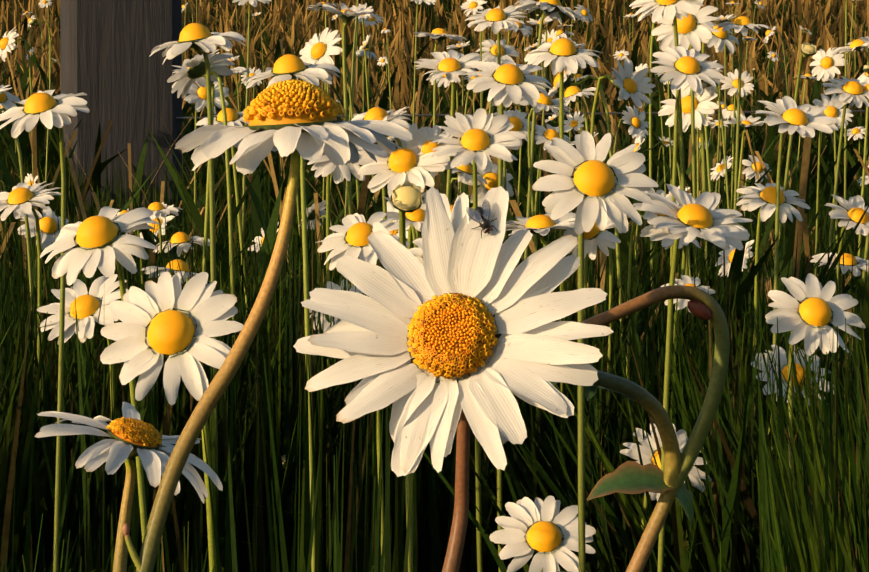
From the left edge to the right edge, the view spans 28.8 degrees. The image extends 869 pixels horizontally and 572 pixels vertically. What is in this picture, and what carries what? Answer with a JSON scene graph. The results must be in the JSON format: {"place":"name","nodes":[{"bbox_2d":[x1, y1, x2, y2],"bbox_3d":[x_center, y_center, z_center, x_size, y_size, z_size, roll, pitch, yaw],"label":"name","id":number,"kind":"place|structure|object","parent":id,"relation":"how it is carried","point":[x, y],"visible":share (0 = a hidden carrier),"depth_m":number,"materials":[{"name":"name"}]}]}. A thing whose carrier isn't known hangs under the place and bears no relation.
{"place":"outdoors","nodes":[
{"label":"outdoors","id":0,"kind":"place"},
{"bbox_2d":[0,0,868,571],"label":"meadow grass","id":1,"kind":"structure","parent":0,"point":[758,506],"depth_m":0.93,"materials":[{"name":"green plant"}]},
{"bbox_3d":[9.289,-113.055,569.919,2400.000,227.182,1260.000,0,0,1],"label":"field ground","id":2,"kind":"structure","parent":0,"visible":0},
{"bbox_2d":[34,402,222,571],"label":"daisy","id":3,"kind":"object","parent":2,"relation":"on","point":[131,434],"visible":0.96,"depth_m":0.35,"materials":[{"name":"white plant"}]},
{"bbox_2d":[122,79,412,571],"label":"daisy","id":4,"kind":"object","parent":2,"relation":"on","point":[296,119],"visible":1,"depth_m":0.28,"materials":[{"name":"white plant"}]},
{"bbox_2d":[2,0,865,224],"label":"fence posts","id":5,"kind":"object","parent":2,"relation":"on","point":[114,72],"visible":0.29,"depth_m":2.48,"materials":[{"name":"grey wood"}]},
{"bbox_2d":[0,0,868,571],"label":"flower stems","id":6,"kind":"object","parent":2,"relation":"on","point":[736,154],"visible":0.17,"depth_m":1.01,"materials":[{"name":"green plant"}]},
{"bbox_2d":[0,27,18,61],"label":"daisy","id":7,"kind":"object","parent":6,"relation":"attached to","point":[7,43],"visible":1,"depth_m":2.25,"materials":[{"name":"white plant"}]},
{"bbox_2d":[0,85,19,109],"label":"daisy","id":8,"kind":"object","parent":6,"relation":"attached to","point":[5,103],"visible":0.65,"depth_m":1.72,"materials":[{"name":"white plant"}]},
{"bbox_2d":[0,181,60,220],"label":"daisy","id":9,"kind":"object","parent":6,"relation":"attached to","point":[20,199],"visible":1,"depth_m":0.89,"materials":[{"name":"white plant"}]},
{"bbox_2d":[17,206,68,249],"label":"daisy","id":10,"kind":"object","parent":6,"relation":"attached to","point":[48,222],"visible":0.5,"depth_m":1.40,"materials":[{"name":"white plant"}]},
{"bbox_2d":[0,90,89,137],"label":"daisy","id":11,"kind":"object","parent":6,"relation":"attached to","point":[48,108],"visible":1,"depth_m":0.71,"materials":[{"name":"white plant"}]},
{"bbox_2d":[37,274,128,344],"bbox_3d":[-0.166,0.011,0.797,0.049,0.011,0.048,19,51,37],"label":"daisy","id":12,"kind":"object","parent":6,"relation":"attached to","point":[104,287],"visible":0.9,"depth_m":0.80,"materials":[{"name":"white plant"}]},
{"bbox_2d":[40,207,160,285],"bbox_3d":[-0.112,-0.016,0.566,0.042,0.014,0.044,1,38,17],"label":"daisy","id":13,"kind":"object","parent":6,"relation":"attached to","point":[90,237],"visible":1,"depth_m":0.56,"materials":[{"name":"white plant"}]},
{"bbox_2d":[140,202,173,241],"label":"daisy","id":14,"kind":"object","parent":6,"relation":"attached to","point":[162,220],"visible":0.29,"depth_m":1.57,"materials":[{"name":"white plant"}]},
{"bbox_2d":[147,202,182,217],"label":"daisy","id":15,"kind":"object","parent":6,"relation":"on","point":[158,209],"visible":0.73,"depth_m":1.12,"materials":[{"name":"white plant"}]},
{"bbox_2d":[100,272,242,404],"bbox_3d":[-0.077,0.014,0.496,0.043,0.044,0.011,-5,-29,6],"label":"daisy","id":16,"kind":"object","parent":6,"relation":"attached to","point":[165,315],"visible":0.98,"depth_m":0.49,"materials":[{"name":"white plant"}]},
{"bbox_2d":[141,259,206,283],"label":"daisy","id":17,"kind":"object","parent":6,"relation":"attached to","point":[184,266],"visible":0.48,"depth_m":1.01,"materials":[{"name":"white plant"}]},
{"bbox_2d":[152,232,209,256],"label":"daisy","id":18,"kind":"object","parent":6,"relation":"attached to","point":[181,241],"visible":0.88,"depth_m":1.14,"materials":[{"name":"white plant"}]},
{"bbox_2d":[149,23,245,62],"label":"daisy","id":19,"kind":"object","parent":6,"relation":"attached to","point":[196,36],"visible":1,"depth_m":0.79,"materials":[{"name":"white plant"}]},
{"bbox_2d":[167,49,234,97],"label":"daisy","id":20,"kind":"object","parent":6,"relation":"attached to","point":[194,70],"visible":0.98,"depth_m":1.01,"materials":[{"name":"white plant"}]},
{"bbox_2d":[184,78,228,114],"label":"daisy","id":21,"kind":"object","parent":6,"relation":"attached to","point":[197,95],"visible":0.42,"depth_m":1.54,"materials":[{"name":"white plant"}]},
{"bbox_2d":[171,65,251,81],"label":"daisy","id":22,"kind":"object","parent":6,"relation":"attached to","point":[240,70],"visible":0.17,"depth_m":1.08,"materials":[{"name":"white plant"}]},
{"bbox_2d":[196,108,248,125],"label":"daisy","id":23,"kind":"object","parent":6,"relation":"attached to","point":[234,118],"visible":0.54,"depth_m":1.19,"materials":[{"name":"white plant"}]},
{"bbox_2d":[241,67,261,87],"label":"daisy","id":24,"kind":"object","parent":6,"relation":"attached to","point":[253,73],"visible":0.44,"depth_m":3.60,"materials":[{"name":"white plant"}]},
{"bbox_2d":[232,0,271,6],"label":"daisy","id":25,"kind":"object","parent":6,"relation":"attached to","point":[251,2],"visible":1,"depth_m":1.33,"materials":[{"name":"white plant"}]},
{"bbox_2d":[248,222,278,252],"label":"daisy","id":26,"kind":"object","parent":6,"relation":"attached to","point":[257,242],"visible":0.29,"depth_m":1.50,"materials":[{"name":"white plant"}]},
{"bbox_2d":[241,54,340,88],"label":"daisy","id":27,"kind":"object","parent":6,"relation":"attached to","point":[289,67],"visible":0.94,"depth_m":0.71,"materials":[{"name":"white plant"}]},
{"bbox_2d":[298,200,325,229],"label":"daisy","id":28,"kind":"object","parent":6,"relation":"attached to","point":[311,213],"visible":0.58,"depth_m":1.62,"materials":[{"name":"white plant"}]},
{"bbox_2d":[299,28,341,69],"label":"daisy","id":29,"kind":"object","parent":6,"relation":"attached to","point":[321,48],"visible":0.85,"depth_m":1.24,"materials":[{"name":"white plant"}]},
{"bbox_2d":[310,279,370,332],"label":"daisy","id":30,"kind":"object","parent":6,"relation":"attached to","point":[326,323],"visible":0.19,"depth_m":0.99,"materials":[{"name":"white plant"}]},
{"bbox_2d":[307,139,374,183],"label":"daisy","id":31,"kind":"object","parent":6,"relation":"attached to","point":[324,165],"visible":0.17,"depth_m":0.97,"materials":[{"name":"white plant"}]},
{"bbox_2d":[319,3,374,22],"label":"daisy","id":32,"kind":"object","parent":6,"relation":"attached to","point":[346,14],"visible":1,"depth_m":1.13,"materials":[{"name":"white plant"}]},
{"bbox_2d":[315,212,408,272],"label":"daisy","id":33,"kind":"object","parent":6,"relation":"attached to","point":[354,231],"visible":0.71,"depth_m":0.75,"materials":[{"name":"white plant"}]},
{"bbox_2d":[358,13,383,26],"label":"daisy","id":34,"kind":"object","parent":6,"relation":"attached to","point":[376,18],"visible":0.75,"depth_m":2.74,"materials":[{"name":"white plant"}]},
{"bbox_2d":[353,106,408,138],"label":"daisy","id":35,"kind":"object","parent":6,"relation":"attached to","point":[393,115],"visible":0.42,"depth_m":0.94,"materials":[{"name":"white plant"}]},
{"bbox_2d":[351,107,412,138],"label":"daisy","id":36,"kind":"object","parent":6,"relation":"attached to","point":[373,113],"visible":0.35,"depth_m":0.99,"materials":[{"name":"white plant"}]},
{"bbox_2d":[377,201,408,259],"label":"daisy","id":37,"kind":"object","parent":6,"relation":"attached to","point":[390,208],"visible":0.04,"depth_m":1.22,"materials":[{"name":"white plant"}]},
{"bbox_2d":[357,123,449,197],"bbox_3d":[-0.018,-0.069,0.945,0.055,0.054,0.012,7,-34,20],"label":"daisy","id":38,"kind":"object","parent":6,"relation":"attached to","point":[399,163],"visible":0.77,"depth_m":0.94,"materials":[{"name":"white plant"}]},
{"bbox_2d":[384,192,425,230],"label":"daisy","id":39,"kind":"object","parent":6,"relation":"attached to","point":[415,219],"visible":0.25,"depth_m":0.94,"materials":[{"name":"white plant"}]},
{"bbox_2d":[390,181,423,212],"bbox_3d":[-0.010,-0.031,0.616,0.013,0.012,0.010,31,-32,17],"label":"bud","id":40,"kind":"object","parent":6,"relation":"attached to","point":[406,196],"visible":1,"depth_m":0.61,"materials":[{"name":"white plant"}]},
{"bbox_2d":[408,238,423,266],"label":"daisy","id":41,"kind":"object","parent":6,"relation":"attached to","point":[417,253],"visible":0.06,"depth_m":0.90,"materials":[{"name":"white plant"}]},
{"bbox_2d":[406,125,456,177],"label":"daisy","id":42,"kind":"object","parent":6,"relation":"attached to","point":[421,135],"visible":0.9,"depth_m":0.95,"materials":[{"name":"white plant"}]},
{"bbox_2d":[415,28,466,41],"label":"daisy","id":43,"kind":"object","parent":6,"relation":"attached to","point":[439,34],"visible":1,"depth_m":1.35,"materials":[{"name":"white plant"}]},
{"bbox_2d":[429,69,465,87],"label":"daisy","id":44,"kind":"object","parent":6,"relation":"attached to","point":[440,80],"visible":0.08,"depth_m":2.02,"materials":[{"name":"white plant"}]},
{"bbox_2d":[414,49,481,82],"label":"daisy","id":45,"kind":"object","parent":6,"relation":"attached to","point":[452,65],"visible":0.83,"depth_m":1.04,"materials":[{"name":"white plant"}]},
{"bbox_2d":[452,164,486,186],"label":"daisy","id":46,"kind":"object","parent":6,"relation":"attached to","point":[466,172],"visible":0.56,"depth_m":1.33,"materials":[{"name":"white plant"}]},
{"bbox_2d":[460,0,486,15],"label":"daisy","id":47,"kind":"object","parent":6,"relation":"attached to","point":[473,6],"visible":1,"depth_m":2.36,"materials":[{"name":"white plant"}]},
{"bbox_2d":[430,108,525,171],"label":"daisy","id":48,"kind":"object","parent":6,"relation":"attached to","point":[481,134],"visible":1,"depth_m":0.81,"materials":[{"name":"white plant"}]},
{"bbox_2d":[461,160,513,206],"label":"daisy","id":49,"kind":"object","parent":6,"relation":"attached to","point":[490,177],"visible":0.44,"depth_m":1.37,"materials":[{"name":"white plant"}]},
{"bbox_2d":[465,5,526,33],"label":"daisy","id":50,"kind":"object","parent":6,"relation":"attached to","point":[498,18],"visible":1,"depth_m":1.36,"materials":[{"name":"white plant"}]},
{"bbox_2d":[476,39,519,64],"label":"daisy","id":51,"kind":"object","parent":6,"relation":"attached to","point":[489,48],"visible":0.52,"depth_m":1.85,"materials":[{"name":"white plant"}]},
{"bbox_2d":[464,59,553,107],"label":"daisy","id":52,"kind":"object","parent":6,"relation":"attached to","point":[508,82],"visible":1,"depth_m":0.83,"materials":[{"name":"white plant"}]},
{"bbox_2d":[493,109,531,147],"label":"daisy","id":53,"kind":"object","parent":6,"relation":"attached to","point":[518,120],"visible":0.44,"depth_m":1.33,"materials":[{"name":"white plant"}]},
{"bbox_2d":[501,19,532,36],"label":"daisy","id":54,"kind":"object","parent":6,"relation":"attached to","point":[524,29],"visible":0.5,"depth_m":2.07,"materials":[{"name":"white plant"}]},
{"bbox_2d":[505,212,575,236],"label":"daisy","id":55,"kind":"object","parent":6,"relation":"attached to","point":[541,225],"visible":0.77,"depth_m":0.94,"materials":[{"name":"white plant"}]},
{"bbox_2d":[489,496,595,571],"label":"daisy","id":56,"kind":"object","parent":6,"relation":"attached to","point":[546,531],"visible":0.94,"depth_m":0.75,"materials":[{"name":"white plant"}]},
{"bbox_2d":[527,16,557,27],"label":"daisy","id":57,"kind":"object","parent":6,"relation":"attached to","point":[547,19],"visible":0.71,"depth_m":1.89,"materials":[{"name":"white plant"}]},
{"bbox_2d":[519,93,571,114],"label":"daisy","id":58,"kind":"object","parent":6,"relation":"attached to","point":[545,103],"visible":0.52,"depth_m":1.02,"materials":[{"name":"white plant"}]},
{"bbox_2d":[537,29,556,48],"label":"daisy","id":59,"kind":"object","parent":6,"relation":"attached to","point":[551,36],"visible":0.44,"depth_m":2.60,"materials":[{"name":"white plant"}]},
{"bbox_2d":[515,0,583,24],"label":"daisy","id":60,"kind":"object","parent":6,"relation":"attached to","point":[552,8],"visible":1,"depth_m":1.17,"materials":[{"name":"white plant"}]},
{"bbox_2d":[530,124,572,152],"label":"daisy","id":61,"kind":"object","parent":6,"relation":"attached to","point":[545,135],"visible":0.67,"depth_m":1.33,"materials":[{"name":"white plant"}]},
{"bbox_2d":[548,70,571,97],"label":"daisy","id":62,"kind":"object","parent":6,"relation":"attached to","point":[556,87],"visible":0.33,"depth_m":1.10,"materials":[{"name":"white plant"}]},
{"bbox_2d":[524,38,601,74],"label":"daisy","id":63,"kind":"object","parent":6,"relation":"attached to","point":[567,55],"visible":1,"depth_m":0.94,"materials":[{"name":"white plant"}]},
{"bbox_2d":[564,111,584,131],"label":"daisy","id":64,"kind":"object","parent":6,"relation":"attached to","point":[571,123],"visible":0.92,"depth_m":1.78,"materials":[{"name":"white plant"}]},
{"bbox_2d":[564,86,595,105],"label":"daisy","id":65,"kind":"object","parent":6,"relation":"attached to","point":[573,93],"visible":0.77,"depth_m":1.62,"materials":[{"name":"white plant"}]},
{"bbox_2d":[574,5,592,22],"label":"daisy","id":66,"kind":"object","parent":6,"relation":"attached to","point":[583,13],"visible":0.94,"depth_m":2.66,"materials":[{"name":"white plant"}]},
{"bbox_2d":[562,215,620,259],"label":"daisy","id":67,"kind":"object","parent":6,"relation":"attached to","point":[595,236],"visible":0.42,"depth_m":0.95,"materials":[{"name":"white plant"}]},
{"bbox_2d":[532,131,657,234],"bbox_3d":[0.056,-0.038,0.594,0.044,0.046,0.011,17,-32,6],"label":"daisy","id":68,"kind":"object","parent":6,"relation":"attached to","point":[582,170],"visible":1,"depth_m":0.59,"materials":[{"name":"white plant"}]},
{"bbox_2d":[611,58,655,107],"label":"daisy","id":69,"kind":"object","parent":6,"relation":"attached to","point":[629,86],"visible":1,"depth_m":0.97,"materials":[{"name":"white plant"}]},
{"bbox_2d":[622,106,648,137],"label":"daisy","id":70,"kind":"object","parent":6,"relation":"attached to","point":[637,126],"visible":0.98,"depth_m":1.90,"materials":[{"name":"white plant"}]},
{"bbox_2d":[633,129,645,152],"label":"daisy","id":71,"kind":"object","parent":6,"relation":"attached to","point":[638,142],"visible":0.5,"depth_m":1.28,"materials":[{"name":"white plant"}]},
{"bbox_2d":[633,188,681,230],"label":"daisy","id":72,"kind":"object","parent":6,"relation":"attached to","point":[649,215],"visible":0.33,"depth_m":1.01,"materials":[{"name":"white plant"}]},
{"bbox_2d":[620,423,711,504],"bbox_3d":[0.109,0.082,0.793,0.042,0.043,0.011,-6,-31,-15],"label":"daisy","id":73,"kind":"object","parent":6,"relation":"attached to","point":[648,458],"visible":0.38,"depth_m":0.79,"materials":[{"name":"white plant"}]},
{"bbox_2d":[629,0,703,23],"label":"daisy","id":74,"kind":"object","parent":6,"relation":"attached to","point":[672,9],"visible":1,"depth_m":1.12,"materials":[{"name":"white plant"}]},
{"bbox_2d":[640,225,713,249],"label":"daisy","id":75,"kind":"object","parent":6,"relation":"attached to","point":[655,234],"visible":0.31,"depth_m":1.01,"materials":[{"name":"white plant"}]},
{"bbox_2d":[651,0,720,51],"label":"daisy","id":76,"kind":"object","parent":6,"relation":"attached to","point":[692,33],"visible":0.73,"depth_m":1.25,"materials":[{"name":"white plant"}]},
{"bbox_2d":[650,46,724,93],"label":"daisy","id":77,"kind":"object","parent":6,"relation":"attached to","point":[682,61],"visible":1,"depth_m":0.99,"materials":[{"name":"white plant"}]},
{"bbox_2d":[661,275,714,312],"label":"daisy","id":78,"kind":"object","parent":6,"relation":"attached to","point":[686,281],"visible":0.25,"depth_m":0.95,"materials":[{"name":"white plant"}]},
{"bbox_2d":[658,80,718,131],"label":"daisy","id":79,"kind":"object","parent":6,"relation":"attached to","point":[703,104],"visible":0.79,"depth_m":1.38,"materials":[{"name":"white plant"}]},
{"bbox_2d":[639,184,752,249],"bbox_3d":[0.101,-0.026,0.654,0.046,0.011,0.046,28,36,23],"label":"daisy","id":80,"kind":"object","parent":6,"relation":"attached to","point":[720,228],"visible":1,"depth_m":0.65,"materials":[{"name":"white plant"}]},
{"bbox_2d":[700,21,738,55],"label":"daisy","id":81,"kind":"object","parent":6,"relation":"attached to","point":[717,40],"visible":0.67,"depth_m":1.61,"materials":[{"name":"white plant"}]},
{"bbox_2d":[707,156,732,179],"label":"daisy","id":82,"kind":"object","parent":6,"relation":"attached to","point":[719,168],"visible":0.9,"depth_m":1.97,"materials":[{"name":"white plant"}]},
{"bbox_2d":[722,104,744,120],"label":"daisy","id":83,"kind":"object","parent":6,"relation":"attached to","point":[728,112],"visible":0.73,"depth_m":2.21,"materials":[{"name":"white plant"}]},
{"bbox_2d":[715,240,754,276],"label":"daisy","id":84,"kind":"object","parent":6,"relation":"attached to","point":[729,253],"visible":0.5,"depth_m":1.21,"materials":[{"name":"white plant"}]},
{"bbox_2d":[720,69,753,96],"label":"daisy","id":85,"kind":"object","parent":6,"relation":"attached to","point":[730,81],"visible":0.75,"depth_m":2.16,"materials":[{"name":"white plant"}]},
{"bbox_2d":[716,16,771,35],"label":"daisy","id":86,"kind":"object","parent":6,"relation":"attached to","point":[743,24],"visible":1,"depth_m":1.27,"materials":[{"name":"white plant"}]},
{"bbox_2d":[729,114,764,129],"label":"daisy","id":87,"kind":"object","parent":6,"relation":"attached to","point":[748,122],"visible":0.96,"depth_m":1.69,"materials":[{"name":"white plant"}]},
{"bbox_2d":[742,155,770,182],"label":"daisy","id":88,"kind":"object","parent":6,"relation":"attached to","point":[750,172],"visible":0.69,"depth_m":2.14,"materials":[{"name":"white plant"}]},
{"bbox_2d":[735,183,809,222],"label":"daisy","id":89,"kind":"object","parent":6,"relation":"attached to","point":[752,200],"visible":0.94,"depth_m":0.94,"materials":[{"name":"white plant"}]},
{"bbox_2d":[751,345,833,409],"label":"daisy","id":90,"kind":"object","parent":6,"relation":"attached to","point":[784,364],"visible":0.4,"depth_m":0.89,"materials":[{"name":"white plant"}]},
{"bbox_2d":[755,96,837,137],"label":"daisy","id":91,"kind":"object","parent":6,"relation":"attached to","point":[804,120],"visible":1,"depth_m":0.89,"materials":[{"name":"white plant"}]},
{"bbox_2d":[801,42,815,56],"bbox_3d":[0.297,-0.187,1.344,0.012,0.010,0.013,9,43,2],"label":"bud","id":92,"kind":"object","parent":6,"relation":"on","point":[807,49],"visible":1,"depth_m":1.34,"materials":[{"name":"white plant"}]},
{"bbox_2d":[765,273,865,355],"bbox_3d":[0.163,0.011,0.722,0.044,0.043,0.011,30,-34,12],"label":"daisy","id":93,"kind":"object","parent":6,"relation":"attached to","point":[813,313],"visible":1,"depth_m":0.72,"materials":[{"name":"white plant"}]},
{"bbox_2d":[810,47,847,81],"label":"daisy","id":94,"kind":"object","parent":6,"relation":"attached to","point":[824,69],"visible":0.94,"depth_m":1.88,"materials":[{"name":"white plant"}]},
{"bbox_2d":[812,94,852,128],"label":"daisy","id":95,"kind":"object","parent":6,"relation":"attached to","point":[832,107],"visible":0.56,"depth_m":1.31,"materials":[{"name":"white plant"}]},
{"bbox_2d":[810,253,868,276],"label":"daisy","id":96,"kind":"object","parent":6,"relation":"attached to","point":[848,264],"visible":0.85,"depth_m":1.13,"materials":[{"name":"white plant"}]},
{"bbox_2d":[822,76,868,107],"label":"daisy","id":97,"kind":"object","parent":6,"relation":"attached to","point":[850,89],"visible":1,"depth_m":1.19,"materials":[{"name":"white plant"}]},
{"bbox_2d":[825,195,868,235],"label":"daisy","id":98,"kind":"object","parent":6,"relation":"attached to","point":[855,207],"visible":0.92,"depth_m":1.09,"materials":[{"name":"white plant"}]},
{"bbox_2d":[832,36,868,54],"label":"daisy","id":99,"kind":"object","parent":6,"relation":"attached to","point":[857,44],"visible":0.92,"depth_m":1.64,"materials":[{"name":"white plant"}]},
{"bbox_2d":[843,126,864,140],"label":"daisy","id":100,"kind":"object","parent":6,"relation":"attached to","point":[859,132],"visible":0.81,"depth_m":2.97,"materials":[{"name":"white plant"}]},
{"bbox_2d":[293,186,612,571],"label":"daisy","id":101,"kind":"object","parent":2,"relation":"on","point":[465,316],"visible":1,"depth_m":0.24,"materials":[{"name":"white plant"}]},
{"bbox_2d":[466,199,496,237],"bbox_3d":[0.007,-0.010,0.247,0.004,0.005,0.002,-24,-15,-2],"label":"fly","id":102,"kind":"object","parent":101,"relation":"on","point":[480,215],"visible":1,"depth_m":0.25,"materials":[{"name":"black"}]},
{"bbox_2d":[549,285,729,571],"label":"bent daisy stalks","id":103,"kind":"object","parent":2,"relation":"on","point":[635,477],"visible":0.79,"depth_m":0.28,"materials":[{"name":"green plant"}]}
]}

